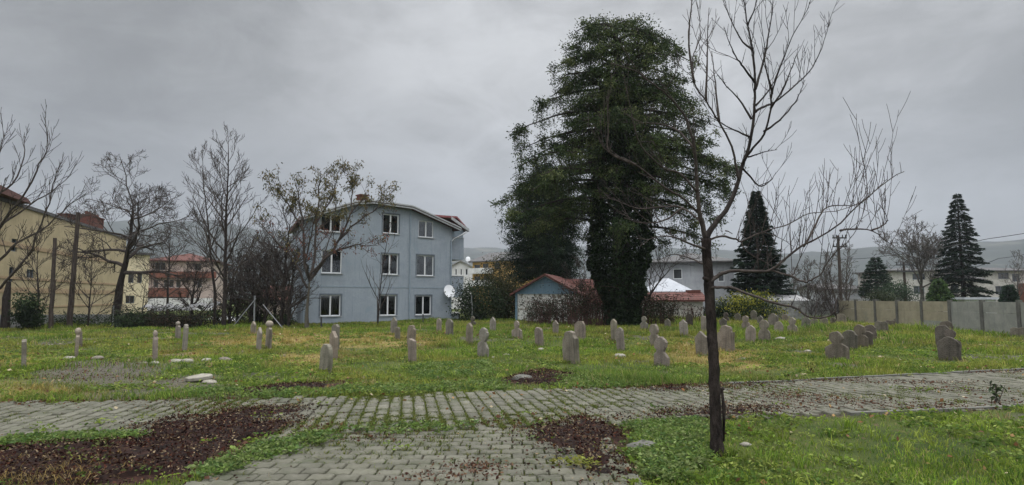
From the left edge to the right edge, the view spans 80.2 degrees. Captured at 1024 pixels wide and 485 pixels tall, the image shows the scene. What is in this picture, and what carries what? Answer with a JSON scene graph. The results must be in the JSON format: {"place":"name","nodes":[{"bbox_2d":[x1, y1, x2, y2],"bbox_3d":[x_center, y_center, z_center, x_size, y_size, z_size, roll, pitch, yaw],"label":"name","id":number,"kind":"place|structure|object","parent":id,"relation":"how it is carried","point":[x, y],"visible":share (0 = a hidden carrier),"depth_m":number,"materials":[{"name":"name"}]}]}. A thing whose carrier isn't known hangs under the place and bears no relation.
{"place":"outdoors","nodes":[
{"label":"outdoors","id":0,"kind":"place"},
{"bbox_2d":[184,427,639,484],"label":"path","id":1,"kind":"structure","parent":0,"point":[310,472],"depth_m":5.69,"materials":[{"name":"grey stone"}]},
{"bbox_2d":[0,370,1023,436],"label":"path","id":2,"kind":"structure","parent":0,"point":[70,411],"depth_m":8.99,"materials":[{"name":"grey stone"}]},
{"bbox_2d":[0,344,1023,484],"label":"leaf litter","id":3,"kind":"object","parent":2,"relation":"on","point":[179,443],"visible":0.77,"depth_m":6.69,"materials":[{"name":"brown plant"}]},
{"bbox_2d":[0,300,1023,484],"bbox_3d":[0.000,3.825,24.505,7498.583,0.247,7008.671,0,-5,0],"label":"ground","id":4,"kind":"structure","parent":0,"point":[793,436],"depth_m":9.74,"materials":[{"name":"green plant"}]},
{"bbox_2d":[0,281,10,328],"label":"tree stump","id":5,"kind":"object","parent":4,"relation":"on","point":[5,308],"visible":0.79,"depth_m":31.14,"materials":[{"name":"brown wood"}]},
{"bbox_2d":[3,290,48,330],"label":"bush","id":6,"kind":"object","parent":4,"relation":"on","point":[29,314],"visible":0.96,"depth_m":30.13,"materials":[{"name":"green plant"}]},
{"bbox_2d":[9,219,71,311],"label":"bare tree","id":7,"kind":"object","parent":4,"relation":"on","point":[36,275],"visible":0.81,"depth_m":32.01,"materials":[{"name":"brown plant"}]},
{"bbox_2d":[0,100,96,289],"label":"bare tree","id":8,"kind":"object","parent":4,"relation":"on","point":[2,223],"visible":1,"depth_m":19.90,"materials":[{"name":"brown plant"}]},
{"bbox_2d":[48,238,56,330],"bbox_3d":[-23.202,2.244,30.711,0.287,4.979,0.231,0,-5,0],"label":"wooden pole","id":9,"kind":"object","parent":4,"relation":"on","point":[51,302],"visible":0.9,"depth_m":30.67,"materials":[{"name":"brown wood"}]},
{"bbox_2d":[0,314,110,327],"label":"fence","id":10,"kind":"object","parent":4,"relation":"on","point":[57,317],"depth_m":33.88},
{"bbox_2d":[0,185,125,314],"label":"apartment block","id":11,"kind":"structure","parent":4,"relation":"on","point":[33,215],"depth_m":44.16,"materials":[{"name":"beige paint"}]},
{"bbox_2d":[66,212,80,326],"bbox_3d":[-23.127,1.602,32.046,0.351,6.438,0.284,0,-5,0],"label":"wooden pole","id":12,"kind":"object","parent":4,"relation":"on","point":[70,311],"visible":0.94,"depth_m":31.97,"materials":[{"name":"brown wood"}]},
{"bbox_2d":[41,311,115,326],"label":"scrub","id":13,"kind":"object","parent":4,"relation":"on","point":[78,320],"visible":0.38,"depth_m":33.05,"materials":[{"name":"green plant"}]},
{"bbox_2d":[60,235,125,325],"bbox_3d":[-22.578,2.233,32.896,3.054,5.285,2.575,4,-7,-38],"label":"bare tree","id":14,"kind":"object","parent":4,"relation":"on","point":[90,283],"visible":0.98,"depth_m":32.95,"materials":[{"name":"brown plant"}]},
{"bbox_2d":[46,151,204,321],"bbox_3d":[-22.002,-0.126,35.531,7.502,10.364,7.757,-3,-6,31],"label":"bare tree","id":15,"kind":"object","parent":4,"relation":"on","point":[134,241],"visible":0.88,"depth_m":34.84,"materials":[{"name":"brown plant"}]},
{"bbox_2d":[98,305,163,328],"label":"scrub","id":16,"kind":"object","parent":4,"relation":"on","point":[125,320],"visible":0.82,"depth_m":31.42,"materials":[{"name":"green plant"}]},
{"bbox_2d":[122,252,154,312],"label":"house","id":17,"kind":"structure","parent":4,"relation":"on","point":[138,300],"depth_m":64.59,"materials":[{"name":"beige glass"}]},
{"bbox_2d":[112,255,174,326],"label":"bare tree","id":18,"kind":"object","parent":4,"relation":"on","point":[140,296],"visible":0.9,"depth_m":32.90,"materials":[{"name":"brown plant"}]},
{"bbox_2d":[152,330,157,360],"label":"gravestone","id":19,"kind":"object","parent":4,"relation":"on","point":[155,346],"visible":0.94,"depth_m":15.07,"materials":[{"name":"stone"}]},
{"bbox_2d":[132,210,205,312],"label":"bare tree","id":20,"kind":"object","parent":4,"relation":"on","point":[168,281],"visible":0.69,"depth_m":44.89,"materials":[{"name":"brown plant"}]},
{"bbox_2d":[128,299,226,328],"bbox_3d":[-17.699,3.793,32.018,5.003,1.652,4.514,0,-5,0],"label":"scrub","id":21,"kind":"object","parent":4,"relation":"on","point":[187,317],"visible":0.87,"depth_m":31.62,"materials":[{"name":"green plant"}]},
{"bbox_2d":[147,254,230,310],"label":"house","id":22,"kind":"structure","parent":4,"relation":"on","point":[204,294],"depth_m":76.76,"materials":[{"name":"red tile"}]},
{"bbox_2d":[170,252,218,314],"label":"bare tree","id":23,"kind":"object","parent":4,"relation":"on","point":[195,271],"visible":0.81,"depth_m":36.79,"materials":[{"name":"brown plant"}]},
{"bbox_2d":[171,141,257,323],"bbox_3d":[-18.031,-0.514,36.478,4.164,11.512,4.902,5,-7,-44],"label":"bare tree","id":24,"kind":"object","parent":4,"relation":"on","point":[212,264],"visible":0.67,"depth_m":36.12,"materials":[{"name":"brown plant"}]},
{"bbox_2d":[207,247,250,323],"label":"bare tree","id":25,"kind":"object","parent":4,"relation":"on","point":[229,311],"visible":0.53,"depth_m":37.21,"materials":[{"name":"brown plant"}]},
{"bbox_2d":[185,124,274,325],"bbox_3d":[-15.292,-0.901,32.936,4.609,11.548,4.522,5,-7,-42],"label":"bare tree","id":26,"kind":"object","parent":4,"relation":"on","point":[224,265],"visible":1,"depth_m":32.85,"materials":[{"name":"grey plant"}]},
{"bbox_2d":[228,231,278,321],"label":"bare tree","id":27,"kind":"object","parent":4,"relation":"on","point":[252,291],"visible":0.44,"depth_m":36.75,"materials":[{"name":"brown plant"}]},
{"bbox_2d":[209,212,298,324],"bbox_3d":[-15.129,1.641,35.691,5.201,6.938,4.071,0,-5,0],"label":"bare tree","id":28,"kind":"object","parent":4,"relation":"on","point":[266,301],"visible":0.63,"depth_m":35.78,"materials":[{"name":"brown plant"}]},
{"bbox_2d":[217,276,294,323],"bbox_3d":[-15.714,3.570,37.910,5.221,3.252,5.232,0,-5,0],"label":"scrub","id":29,"kind":"object","parent":4,"relation":"on","point":[259,317],"visible":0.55,"depth_m":37.30,"materials":[{"name":"brown plant"}]},
{"bbox_2d":[265,320,273,349],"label":"gravestone","id":30,"kind":"object","parent":4,"relation":"on","point":[269,329],"visible":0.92,"depth_m":18.76,"materials":[{"name":"stone"}]},
{"bbox_2d":[254,235,299,322],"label":"bare tree","id":31,"kind":"object","parent":4,"relation":"on","point":[277,282],"visible":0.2,"depth_m":38.30,"materials":[{"name":"brown plant"}]},
{"bbox_2d":[235,190,327,325],"bbox_3d":[-13.363,1.034,35.261,5.412,8.262,3.916,5,-7,-44],"label":"bare tree","id":32,"kind":"object","parent":4,"relation":"on","point":[282,304],"visible":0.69,"depth_m":34.83,"materials":[{"name":"brown plant"}]},
{"bbox_2d":[266,243,314,325],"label":"bare tree","id":33,"kind":"object","parent":4,"relation":"on","point":[301,296],"visible":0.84,"depth_m":34.25,"materials":[{"name":"brown plant"}]},
{"bbox_2d":[251,157,400,327],"bbox_3d":[-10.025,-0.069,33.153,6.489,10.171,6.640,-5,-7,41],"label":"seed tree","id":34,"kind":"object","parent":4,"relation":"on","point":[353,183],"visible":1,"depth_m":33.42,"materials":[{"name":"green plant"}]},
{"bbox_2d":[319,344,332,373],"bbox_3d":[-3.926,2.525,12.834,0.100,0.767,0.452,6,-2,-42],"label":"gravestone","id":35,"kind":"object","parent":4,"relation":"on","point":[326,356],"visible":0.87,"depth_m":12.74,"materials":[{"name":"stone"}]},
{"bbox_2d":[329,331,337,359],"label":"gravestone","id":36,"kind":"object","parent":4,"relation":"on","point":[333,339],"visible":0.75,"depth_m":15.78,"materials":[{"name":"stone"}]},
{"bbox_2d":[361,204,396,324],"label":"sapling","id":37,"kind":"object","parent":4,"relation":"on","point":[379,291],"visible":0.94,"depth_m":34.86,"materials":[{"name":"brown plant"}]},
{"bbox_2d":[290,194,468,323],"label":"apartment house","id":38,"kind":"structure","parent":4,"relation":"on","point":[426,250],"depth_m":41.89,"materials":[{"name":"blue paint"}]},
{"bbox_2d":[319,294,341,316],"bbox_3d":[-11.642,4.013,38.918,1.557,1.482,0.298,4,-7,-41],"label":"window","id":39,"kind":"structure","parent":38,"relation":"in","point":[330,307],"depth_m":38.94,"materials":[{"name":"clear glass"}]},
{"bbox_2d":[321,213,340,232],"bbox_3d":[-11.726,-1.250,39.323,1.509,1.212,0.301,4,-7,-41],"label":"window","id":40,"kind":"structure","parent":38,"relation":"in","point":[329,225],"depth_m":39.34,"materials":[{"name":"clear glass"}]},
{"bbox_2d":[320,250,341,273],"bbox_3d":[-11.636,1.266,39.173,1.506,1.532,0.301,4,-7,-41],"label":"window","id":41,"kind":"structure","parent":38,"relation":"in","point":[332,265],"depth_m":39.33,"materials":[{"name":"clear glass"}]},
{"bbox_2d":[379,294,397,315],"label":"window","id":42,"kind":"structure","parent":38,"relation":"in","point":[389,307],"depth_m":41.81,"materials":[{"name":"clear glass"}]},
{"bbox_2d":[380,252,399,274],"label":"window","id":43,"kind":"structure","parent":38,"relation":"in","point":[395,263],"depth_m":42.28,"materials":[{"name":"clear glass"}]},
{"bbox_2d":[382,212,399,234],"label":"window","id":44,"kind":"structure","parent":38,"relation":"in","point":[387,217],"depth_m":42.25,"materials":[{"name":"clear glass"}]},
{"bbox_2d":[414,294,432,315],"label":"window","id":45,"kind":"structure","parent":38,"relation":"in","point":[422,302],"depth_m":43.53,"materials":[{"name":"clear glass"}]},
{"bbox_2d":[416,254,434,276],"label":"window","id":46,"kind":"structure","parent":38,"relation":"in","point":[424,263],"depth_m":44.18,"materials":[{"name":"clear glass"}]},
{"bbox_2d":[419,220,434,238],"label":"window","id":47,"kind":"structure","parent":38,"relation":"in","point":[425,227],"depth_m":44.18,"materials":[{"name":"clear glass"}]},
{"bbox_2d":[408,338,416,363],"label":"gravestone","id":48,"kind":"object","parent":4,"relation":"on","point":[412,349],"visible":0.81,"depth_m":14.93,"materials":[{"name":"stone"}]},
{"bbox_2d":[452,257,472,308],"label":"house","id":49,"kind":"structure","parent":4,"relation":"on","point":[460,267],"depth_m":85.97,"materials":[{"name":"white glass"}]},
{"bbox_2d":[445,276,512,320],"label":"hedge","id":50,"kind":"object","parent":4,"relation":"on","point":[480,312],"visible":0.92,"depth_m":42.37,"materials":[{"name":"green plant"}]},
{"bbox_2d":[477,327,488,356],"bbox_3d":[-0.779,2.806,16.611,0.084,0.959,0.432,5,-5,-44],"label":"gravestone","id":51,"kind":"object","parent":4,"relation":"on","point":[482,348],"visible":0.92,"depth_m":16.57,"materials":[{"name":"stone"}]},
{"bbox_2d":[476,270,522,318],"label":"hedge","id":52,"kind":"object","parent":4,"relation":"on","point":[509,288],"visible":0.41,"depth_m":44.00,"materials":[{"name":"green plant"}]},
{"bbox_2d":[476,252,525,317],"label":"shrub","id":53,"kind":"object","parent":4,"relation":"on","point":[491,269],"visible":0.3,"depth_m":49.69,"materials":[{"name":"green plant"}]},
{"bbox_2d":[468,252,552,310],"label":"apartment house","id":54,"kind":"structure","parent":4,"relation":"on","point":[475,268],"depth_m":72.93,"materials":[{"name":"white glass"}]},
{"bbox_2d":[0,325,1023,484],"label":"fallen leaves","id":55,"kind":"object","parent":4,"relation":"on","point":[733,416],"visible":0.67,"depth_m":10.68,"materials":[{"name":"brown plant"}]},
{"bbox_2d":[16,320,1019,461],"bbox_3d":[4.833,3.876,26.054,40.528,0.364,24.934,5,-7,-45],"label":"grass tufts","id":56,"kind":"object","parent":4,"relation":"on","point":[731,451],"visible":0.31,"depth_m":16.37,"materials":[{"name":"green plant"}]},
{"bbox_2d":[514,298,551,322],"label":"bramble","id":57,"kind":"object","parent":4,"relation":"on","point":[531,317],"visible":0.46,"depth_m":38.39,"materials":[{"name":"brown plant"}]},
{"bbox_2d":[494,158,587,286],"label":"evergreen tree","id":58,"kind":"object","parent":4,"relation":"on","point":[540,261],"visible":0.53,"depth_m":47.77,"materials":[{"name":"green plant"}]},
{"bbox_2d":[510,273,584,321],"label":"shed","id":59,"kind":"structure","parent":4,"relation":"on","point":[533,288],"depth_m":40.96,"materials":[{"name":"blue paint"}]},
{"bbox_2d":[513,291,596,324],"bbox_3d":[2.743,3.941,35.954,5.405,2.142,4.113,0,-5,0],"label":"bramble","id":60,"kind":"object","parent":4,"relation":"on","point":[554,311],"visible":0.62,"depth_m":36.01,"materials":[{"name":"brown plant"}]},
{"bbox_2d":[562,331,579,363],"bbox_3d":[1.420,2.607,14.703,0.129,0.937,0.494,0,-6,-37],"label":"gravestone","id":61,"kind":"object","parent":4,"relation":"on","point":[570,344],"visible":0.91,"depth_m":14.61,"materials":[{"name":"stone"}]},
{"bbox_2d":[558,244,595,297],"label":"bare tree","id":62,"kind":"object","parent":4,"relation":"on","point":[579,264],"visible":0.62,"depth_m":37.16,"materials":[{"name":"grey plant"}]},
{"bbox_2d":[574,321,585,340],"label":"gravestone","id":63,"kind":"object","parent":4,"relation":"on","point":[579,328],"visible":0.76,"depth_m":22.07,"materials":[{"name":"stone"}]},
{"bbox_2d":[536,277,648,325],"bbox_3d":[4.689,3.318,34.705,4.856,2.965,5.848,4,-7,-40],"label":"bramble","id":64,"kind":"object","parent":4,"relation":"on","point":[588,311],"visible":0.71,"depth_m":33.98,"materials":[{"name":"brown plant"}]},
{"bbox_2d":[488,9,748,326],"bbox_3d":[5.816,-4.272,34.019,13.094,18.461,12.070,-3,-6,33],"label":"pine tree","id":65,"kind":"object","parent":4,"relation":"on","point":[625,267],"visible":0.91,"depth_m":33.49,"materials":[{"name":"green plant"}]},
{"bbox_2d":[616,327,624,351],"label":"gravestone","id":66,"kind":"object","parent":4,"relation":"on","point":[620,342],"visible":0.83,"depth_m":17.95,"materials":[{"name":"stone"}]},
{"bbox_2d":[600,289,696,324],"bbox_3d":[7.578,3.622,33.861,5.139,2.206,4.423,0,-5,0],"label":"bramble","id":67,"kind":"object","parent":4,"relation":"on","point":[651,310],"visible":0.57,"depth_m":33.48,"materials":[{"name":"brown plant"}]},
{"bbox_2d":[654,337,669,367],"bbox_3d":[3.448,2.608,14.038,0.357,0.860,0.124,-8,-9,39],"label":"gravestone","id":68,"kind":"object","parent":4,"relation":"on","point":[660,347],"visible":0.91,"depth_m":13.99,"materials":[{"name":"stone"}]},
{"bbox_2d":[632,244,701,312],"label":"bare tree","id":69,"kind":"object","parent":4,"relation":"on","point":[652,289],"visible":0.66,"depth_m":35.46,"materials":[{"name":"brown plant"}]},
{"bbox_2d":[647,278,691,291],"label":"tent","id":70,"kind":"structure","parent":4,"relation":"on","point":[671,285],"depth_m":45.20,"materials":[{"name":"white fabric"}]},
{"bbox_2d":[642,290,704,317],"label":"annex","id":71,"kind":"object","parent":4,"relation":"on","point":[697,297],"visible":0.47,"depth_m":41.79,"materials":[{"name":"paint"}]},
{"bbox_2d":[647,253,737,313],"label":"house","id":72,"kind":"structure","parent":4,"relation":"on","point":[689,276],"depth_m":50.87,"materials":[{"name":"white paint"}]},
{"bbox_2d":[694,331,707,355],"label":"gravestone","id":73,"kind":"object","parent":4,"relation":"on","point":[700,337],"visible":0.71,"depth_m":16.59,"materials":[{"name":"stone"}]},
{"bbox_2d":[703,298,733,317],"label":"dark bush","id":74,"kind":"object","parent":4,"relation":"on","point":[719,313],"visible":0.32,"depth_m":41.69,"materials":[{"name":"green plant"}]},
{"bbox_2d":[717,325,734,351],"bbox_3d":[6.257,2.880,17.787,0.506,0.926,0.139,-5,-8,43],"label":"gravestone","id":75,"kind":"object","parent":4,"relation":"on","point":[726,337],"visible":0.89,"depth_m":17.72,"materials":[{"name":"stone"}]},
{"bbox_2d":[582,0,921,456],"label":"bare tree","id":76,"kind":"object","parent":4,"relation":"on","point":[717,419],"visible":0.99,"depth_m":6.30,"materials":[{"name":"brown plant"}]},
{"bbox_2d":[715,288,799,319],"bbox_3d":[16.154,4.270,40.764,5.975,2.414,6.284,-4,-7,38],"label":"yellow bush","id":77,"kind":"object","parent":4,"relation":"on","point":[746,306],"visible":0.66,"depth_m":39.89,"materials":[{"name":"green plant"}]},
{"bbox_2d":[724,191,795,296],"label":"fir tree","id":78,"kind":"object","parent":4,"relation":"on","point":[774,280],"visible":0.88,"depth_m":46.52,"materials":[{"name":"green plant"}]},
{"bbox_2d":[758,320,770,340],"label":"gravestone","id":79,"kind":"object","parent":4,"relation":"on","point":[764,333],"visible":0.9,"depth_m":22.43,"materials":[{"name":"stone"}]},
{"bbox_2d":[731,292,809,307],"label":"open shed","id":80,"kind":"structure","parent":4,"relation":"on","point":[787,298],"depth_m":44.79,"materials":[{"name":"white"}]},
{"bbox_2d":[762,301,837,319],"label":"block wall","id":81,"kind":"structure","parent":4,"relation":"on","point":[791,313],"depth_m":39.63,"materials":[{"name":"grey concrete"}]},
{"bbox_2d":[794,255,816,297],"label":"bare tree","id":82,"kind":"object","parent":4,"relation":"on","point":[808,271],"visible":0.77,"depth_m":61.92,"materials":[{"name":"grey plant"}]},
{"bbox_2d":[797,273,847,316],"bbox_3d":[19.944,3.729,39.388,2.831,3.488,2.629,0,-5,0],"label":"bare bush","id":83,"kind":"object","parent":4,"relation":"on","point":[820,299],"visible":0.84,"depth_m":39.17,"materials":[{"name":"brown plant"}]},
{"bbox_2d":[812,250,836,300],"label":"bare tree","id":84,"kind":"object","parent":4,"relation":"on","point":[826,274],"visible":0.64,"depth_m":59.93,"materials":[{"name":"brown plant"}]},
{"bbox_2d":[795,284,860,303],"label":"house","id":85,"kind":"structure","parent":4,"relation":"on","point":[854,295],"depth_m":88.42,"materials":[{"name":"white paint"}]},
{"bbox_2d":[812,273,861,317],"bbox_3d":[20.545,3.626,38.717,2.869,3.554,2.540,-2,-6,23],"label":"bare bush","id":86,"kind":"object","parent":4,"relation":"on","point":[829,299],"visible":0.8,"depth_m":38.72,"materials":[{"name":"brown plant"}]},
{"bbox_2d":[825,331,849,360],"bbox_3d":[8.430,2.757,15.775,0.114,0.904,0.590,6,-10,-37],"label":"gravestone","id":87,"kind":"object","parent":4,"relation":"on","point":[837,347],"visible":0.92,"depth_m":15.73,"materials":[{"name":"stone"}]},
{"bbox_2d":[832,235,846,300],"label":"utility pole","id":88,"kind":"object","parent":4,"relation":"on","point":[839,263],"visible":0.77,"depth_m":55.95,"materials":[{"name":"metal"}]},
{"bbox_2d":[830,241,858,300],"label":"bare tree","id":89,"kind":"object","parent":4,"relation":"on","point":[848,273],"visible":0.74,"depth_m":57.91,"materials":[{"name":"grey plant"}]},
{"bbox_2d":[842,330,857,349],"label":"gravestone","id":90,"kind":"object","parent":4,"relation":"on","point":[850,340],"visible":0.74,"depth_m":18.78,"materials":[{"name":"stone"}]},
{"bbox_2d":[854,324,868,347],"bbox_3d":[11.482,3.169,20.090,0.124,0.906,0.517,3,-3,-45],"label":"gravestone","id":91,"kind":"object","parent":4,"relation":"on","point":[859,330],"visible":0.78,"depth_m":20.00,"materials":[{"name":"stone"}]},
{"bbox_2d":[857,257,893,297],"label":"pine sapling","id":92,"kind":"object","parent":4,"relation":"on","point":[873,266],"visible":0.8,"depth_m":61.73,"materials":[{"name":"green plant"}]},
{"bbox_2d":[728,368,1023,384],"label":"kerb","id":93,"kind":"structure","parent":4,"relation":"on","point":[907,374],"depth_m":12.23,"materials":[{"name":"concrete"}]},
{"bbox_2d":[862,287,901,300],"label":"bush","id":94,"kind":"object","parent":4,"relation":"on","point":[880,296],"visible":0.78,"depth_m":49.41,"materials":[{"name":"green plant"}]},
{"bbox_2d":[851,268,937,300],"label":"house","id":95,"kind":"structure","parent":4,"relation":"on","point":[910,276],"depth_m":81.91,"materials":[{"name":"stone"}]},
{"bbox_2d":[869,278,923,300],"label":"bush","id":96,"kind":"object","parent":4,"relation":"on","point":[903,294],"visible":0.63,"depth_m":54.20,"materials":[{"name":"green plant"}]},
{"bbox_2d":[872,214,971,299],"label":"bare tree","id":97,"kind":"object","parent":4,"relation":"on","point":[924,255],"visible":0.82,"depth_m":67.94,"materials":[{"name":"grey plant"}]},
{"bbox_2d":[837,299,1023,335],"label":"panel fence","id":98,"kind":"object","parent":4,"relation":"on","point":[986,316],"visible":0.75,"depth_m":29.55,"materials":[{"name":"concrete"}]},
{"bbox_2d":[847,403,1023,415],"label":"kerb","id":99,"kind":"structure","parent":4,"relation":"on","point":[853,413],"depth_m":8.50,"materials":[{"name":"concrete"}]},
{"bbox_2d":[924,278,957,301],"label":"conifer","id":100,"kind":"object","parent":4,"relation":"on","point":[938,289],"visible":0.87,"depth_m":51.53,"materials":[{"name":"green plant"}]},
{"bbox_2d":[937,337,961,360],"bbox_3d":[11.449,2.855,15.924,0.107,0.774,0.522,7,-9,-40],"label":"gravestone","id":101,"kind":"object","parent":4,"relation":"on","point":[949,347],"visible":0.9,"depth_m":15.89,"materials":[{"name":"stone"}]},
{"bbox_2d":[929,193,998,296],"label":"spruce tree","id":102,"kind":"object","parent":4,"relation":"on","point":[970,288],"visible":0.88,"depth_m":63.73,"materials":[{"name":"green plant"}]},
{"bbox_2d":[946,297,998,311],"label":"shed","id":103,"kind":"structure","parent":4,"relation":"on","point":[975,299],"depth_m":57.42,"materials":[{"name":"white metal"}]},
{"bbox_2d":[970,268,1023,301],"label":"house","id":104,"kind":"structure","parent":4,"relation":"on","point":[995,278],"depth_m":83.87,"materials":[{"name":"paint"}]},
{"bbox_2d":[988,380,1006,401],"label":"weed","id":105,"kind":"object","parent":4,"relation":"on","point":[995,393],"visible":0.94,"depth_m":9.17,"materials":[{"name":"green plant"}]},
{"bbox_2d":[997,284,1019,313],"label":"conifer","id":106,"kind":"object","parent":4,"relation":"on","point":[1008,293],"visible":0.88,"depth_m":49.59,"materials":[{"name":"green plant"}]},
{"bbox_2d":[996,249,1023,295],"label":"bare tree","id":107,"kind":"object","parent":4,"relation":"on","point":[1017,277],"visible":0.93,"depth_m":80.01,"materials":[{"name":"brown plant"}]},
{"bbox_2d":[0,0,1023,253],"label":"sky","id":108,"kind":"structure","parent":0,"point":[427,94],"materials":[{"name":"grey"}]},
{"bbox_2d":[57,214,1023,297],"bbox_3d":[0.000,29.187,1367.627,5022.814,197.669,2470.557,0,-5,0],"label":"hills","id":109,"kind":"structure","parent":0,"point":[992,251],"depth_m":1073.53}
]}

